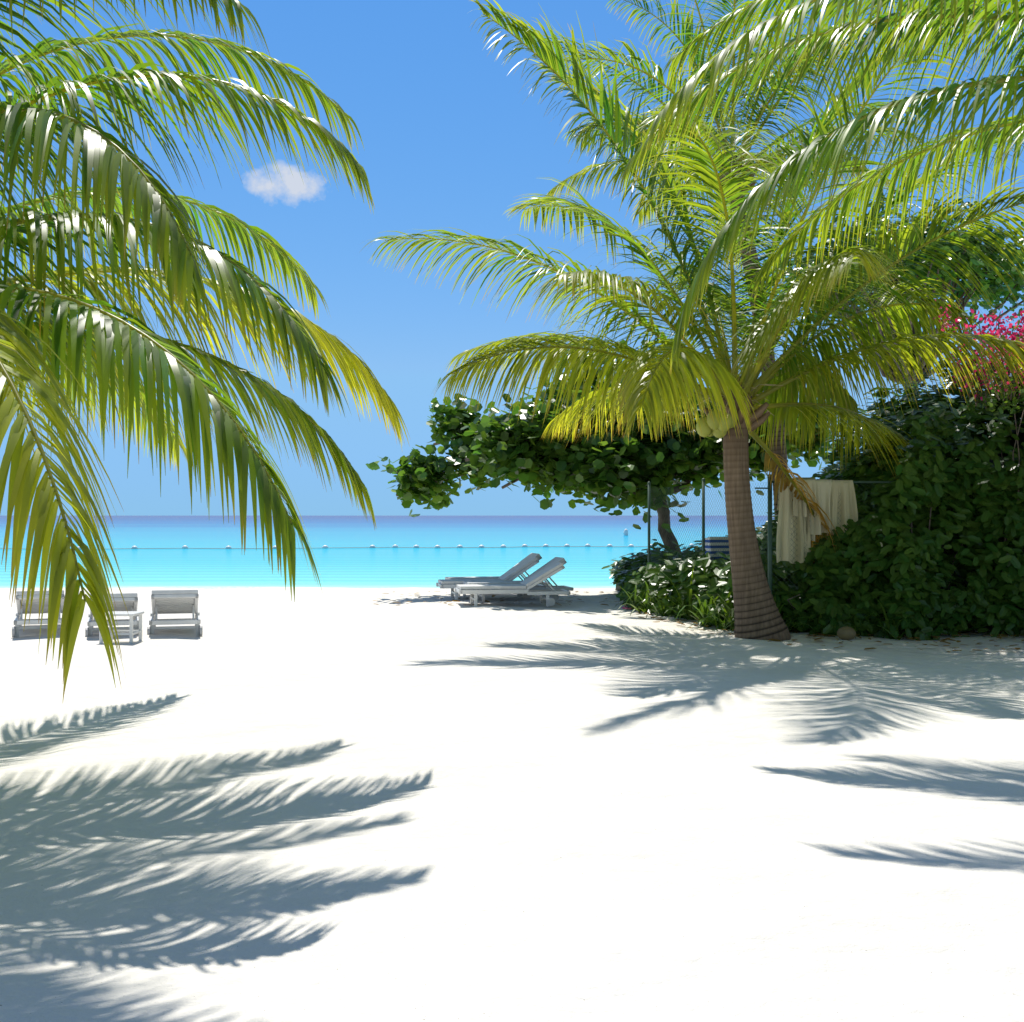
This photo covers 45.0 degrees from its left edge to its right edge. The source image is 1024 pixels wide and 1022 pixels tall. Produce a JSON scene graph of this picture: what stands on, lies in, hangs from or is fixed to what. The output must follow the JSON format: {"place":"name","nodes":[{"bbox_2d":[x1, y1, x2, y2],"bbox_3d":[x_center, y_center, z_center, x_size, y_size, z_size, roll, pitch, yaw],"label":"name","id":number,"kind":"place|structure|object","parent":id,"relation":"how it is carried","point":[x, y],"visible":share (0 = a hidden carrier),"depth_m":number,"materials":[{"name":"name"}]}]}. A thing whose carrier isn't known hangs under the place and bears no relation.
{"place":"outdoors","nodes":[
{"label":"outdoors","id":0,"kind":"place"},
{"bbox_2d":[0,516,773,588],"bbox_3d":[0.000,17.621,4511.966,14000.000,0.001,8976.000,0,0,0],"label":"sea water","id":1,"kind":"structure","parent":0,"point":[338,563],"depth_m":67.62,"materials":[{"name":"teal liquid"}]},
{"bbox_2d":[0,529,693,549],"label":"buoy line","id":2,"kind":"object","parent":1,"relation":"on","point":[438,546],"visible":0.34,"depth_m":70.89,"materials":[{"name":"white plastic"}]},
{"bbox_2d":[0,587,1023,1021],"bbox_3d":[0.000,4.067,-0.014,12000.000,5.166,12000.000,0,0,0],"label":"beach sand","id":3,"kind":"structure","parent":0,"point":[328,805],"depth_m":6.76,"materials":[{"name":"white sand"}]},
{"bbox_2d":[12,590,64,637],"bbox_3d":[-6.621,1.393,17.391,0.724,0.648,1.975,0,0,-20],"label":"lounger","id":4,"kind":"object","parent":3,"relation":"on","point":[18,622],"visible":0.65,"depth_m":16.71,"materials":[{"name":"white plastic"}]},
{"bbox_2d":[85,593,138,636],"bbox_3d":[-5.553,1.406,17.230,0.724,0.624,1.975,0,0,-18],"label":"lounger","id":5,"kind":"object","parent":3,"relation":"on","point":[131,601],"visible":0.49,"depth_m":16.53,"materials":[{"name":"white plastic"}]},
{"bbox_2d":[99,611,143,643],"bbox_3d":[-4.980,1.506,15.745,0.460,0.425,0.460,0,0,0],"label":"side table","id":6,"kind":"object","parent":3,"relation":"on","point":[132,632],"visible":0.5,"depth_m":15.59,"materials":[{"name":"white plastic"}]},
{"bbox_2d":[147,590,202,635],"bbox_3d":[-4.731,1.387,17.366,0.724,0.660,1.975,0,0,-15],"label":"lounger","id":7,"kind":"object","parent":3,"relation":"on","point":[173,601],"visible":0.97,"depth_m":16.70,"materials":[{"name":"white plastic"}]},
{"bbox_2d":[0,0,409,698],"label":"palm tree","id":8,"kind":"object","parent":3,"relation":"on","point":[82,344],"visible":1,"depth_m":6.64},
{"bbox_2d":[436,556,545,599],"bbox_3d":[-0.402,1.259,23.163,1.975,0.795,0.724,0,0,-10],"label":"lounger","id":9,"kind":"object","parent":3,"relation":"on","point":[520,568],"visible":0.56,"depth_m":22.98,"materials":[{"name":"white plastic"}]},
{"bbox_2d":[445,553,548,596],"bbox_3d":[-0.312,1.241,24.062,1.975,0.826,0.724,0,0,-13],"label":"lounger","id":10,"kind":"object","parent":3,"relation":"on","point":[538,556],"visible":0.11,"depth_m":23.94,"materials":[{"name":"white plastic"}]},
{"bbox_2d":[454,562,570,606],"bbox_3d":[0.001,1.293,21.846,1.975,0.763,0.724,0,0,-9],"label":"lounger","id":11,"kind":"object","parent":3,"relation":"on","point":[525,586],"visible":1,"depth_m":21.62,"materials":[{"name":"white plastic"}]},
{"bbox_2d":[463,557,573,601],"bbox_3d":[0.091,1.260,22.696,1.975,0.806,0.724,0,0,-12],"label":"lounger","id":12,"kind":"object","parent":3,"relation":"on","point":[563,561],"visible":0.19,"depth_m":22.57,"materials":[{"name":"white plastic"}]},
{"bbox_2d":[366,337,847,551],"bbox_3d":[1.973,-0.812,24.103,9.650,5.604,4.041,0,0,0],"label":"sea grape tree","id":13,"kind":"object","parent":3,"relation":"on","point":[596,466],"depth_m":23.42,"materials":[{"name":"green plant"}]},
{"bbox_2d":[361,0,1023,640],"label":"palm tree","id":14,"kind":"object","parent":3,"relation":"on","point":[801,376],"depth_m":15.62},
{"bbox_2d":[696,376,782,437],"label":"coconuts","id":15,"kind":"object","parent":14,"relation":"attached to","point":[708,429],"visible":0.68,"depth_m":16.23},
{"bbox_2d":[373,591,1023,651],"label":"dry leaf litter","id":16,"kind":"object","parent":3,"relation":"on","point":[918,638],"visible":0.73,"depth_m":16.62,"materials":[{"name":"brown plant"}]},
{"bbox_2d":[701,537,729,559],"bbox_3d":[3.357,1.081,19.790,0.500,1.320,0.295,0,-8,-18],"label":"striped towel","id":17,"kind":"object","parent":3,"relation":"on","point":[723,543],"visible":0.16,"depth_m":19.70,"materials":[{"name":"fabric"}]},
{"bbox_2d":[515,0,925,517],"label":"palm tree","id":18,"kind":"object","parent":3,"relation":"on","point":[688,25],"depth_m":22.79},
{"bbox_2d":[718,145,760,197],"bbox_3d":[4.120,-6.229,22.919,1.217,0.857,1.511,0,0,-24],"label":"palm crown","id":19,"kind":"object","parent":18,"relation":"attached to","point":[752,184],"visible":0.15,"depth_m":22.88},
{"bbox_2d":[618,564,915,639],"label":"lily plant clumps","id":20,"kind":"object","parent":3,"relation":"on","point":[689,613],"visible":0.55,"depth_m":18.24,"materials":[{"name":"green plant"}]},
{"bbox_2d":[647,474,974,630],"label":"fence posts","id":21,"kind":"object","parent":3,"relation":"on","point":[829,494],"visible":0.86,"depth_m":17.38,"materials":[{"name":"beige fabric"}]},
{"bbox_2d":[601,349,1023,639],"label":"hedge bush","id":22,"kind":"object","parent":3,"relation":"on","point":[946,464],"depth_m":17.07,"materials":[{"name":"green plant"}]},
{"bbox_2d":[616,424,1023,630],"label":"hedge bush","id":23,"kind":"object","parent":3,"relation":"on","point":[1020,441],"visible":0.01,"depth_m":17.86,"materials":[{"name":"green plant"}]},
{"bbox_2d":[620,0,1023,370],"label":"palm tree","id":24,"kind":"object","parent":3,"relation":"on","point":[948,15],"visible":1,"depth_m":10.29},
{"bbox_2d":[837,626,855,639],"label":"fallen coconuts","id":25,"kind":"object","parent":3,"relation":"on","point":[846,633],"visible":0.97,"depth_m":16.38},
{"bbox_2d":[0,0,1023,515],"label":"sky","id":26,"kind":"structure","parent":0,"point":[450,138],"materials":[{"name":"blue"}]},
{"bbox_2d":[650,482,959,603],"bbox_3d":[5.304,0.594,18.203,7.877,2.002,2.966,0,0,25],"label":"chainlink fence","id":27,"kind":"object","parent":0,"point":[725,525],"visible":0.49,"depth_m":19.21,"materials":[{"name":"grey metal"}]},
{"bbox_2d":[762,187,1023,396],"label":"tree","id":28,"kind":"object","parent":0,"point":[991,282],"depth_m":28.88,"materials":[{"name":"green plant"}]},
{"bbox_2d":[933,299,1023,428],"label":"bougainvillea","id":29,"kind":"object","parent":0,"point":[992,405],"depth_m":16.36,"materials":[{"name":"pink plant"}]}
]}

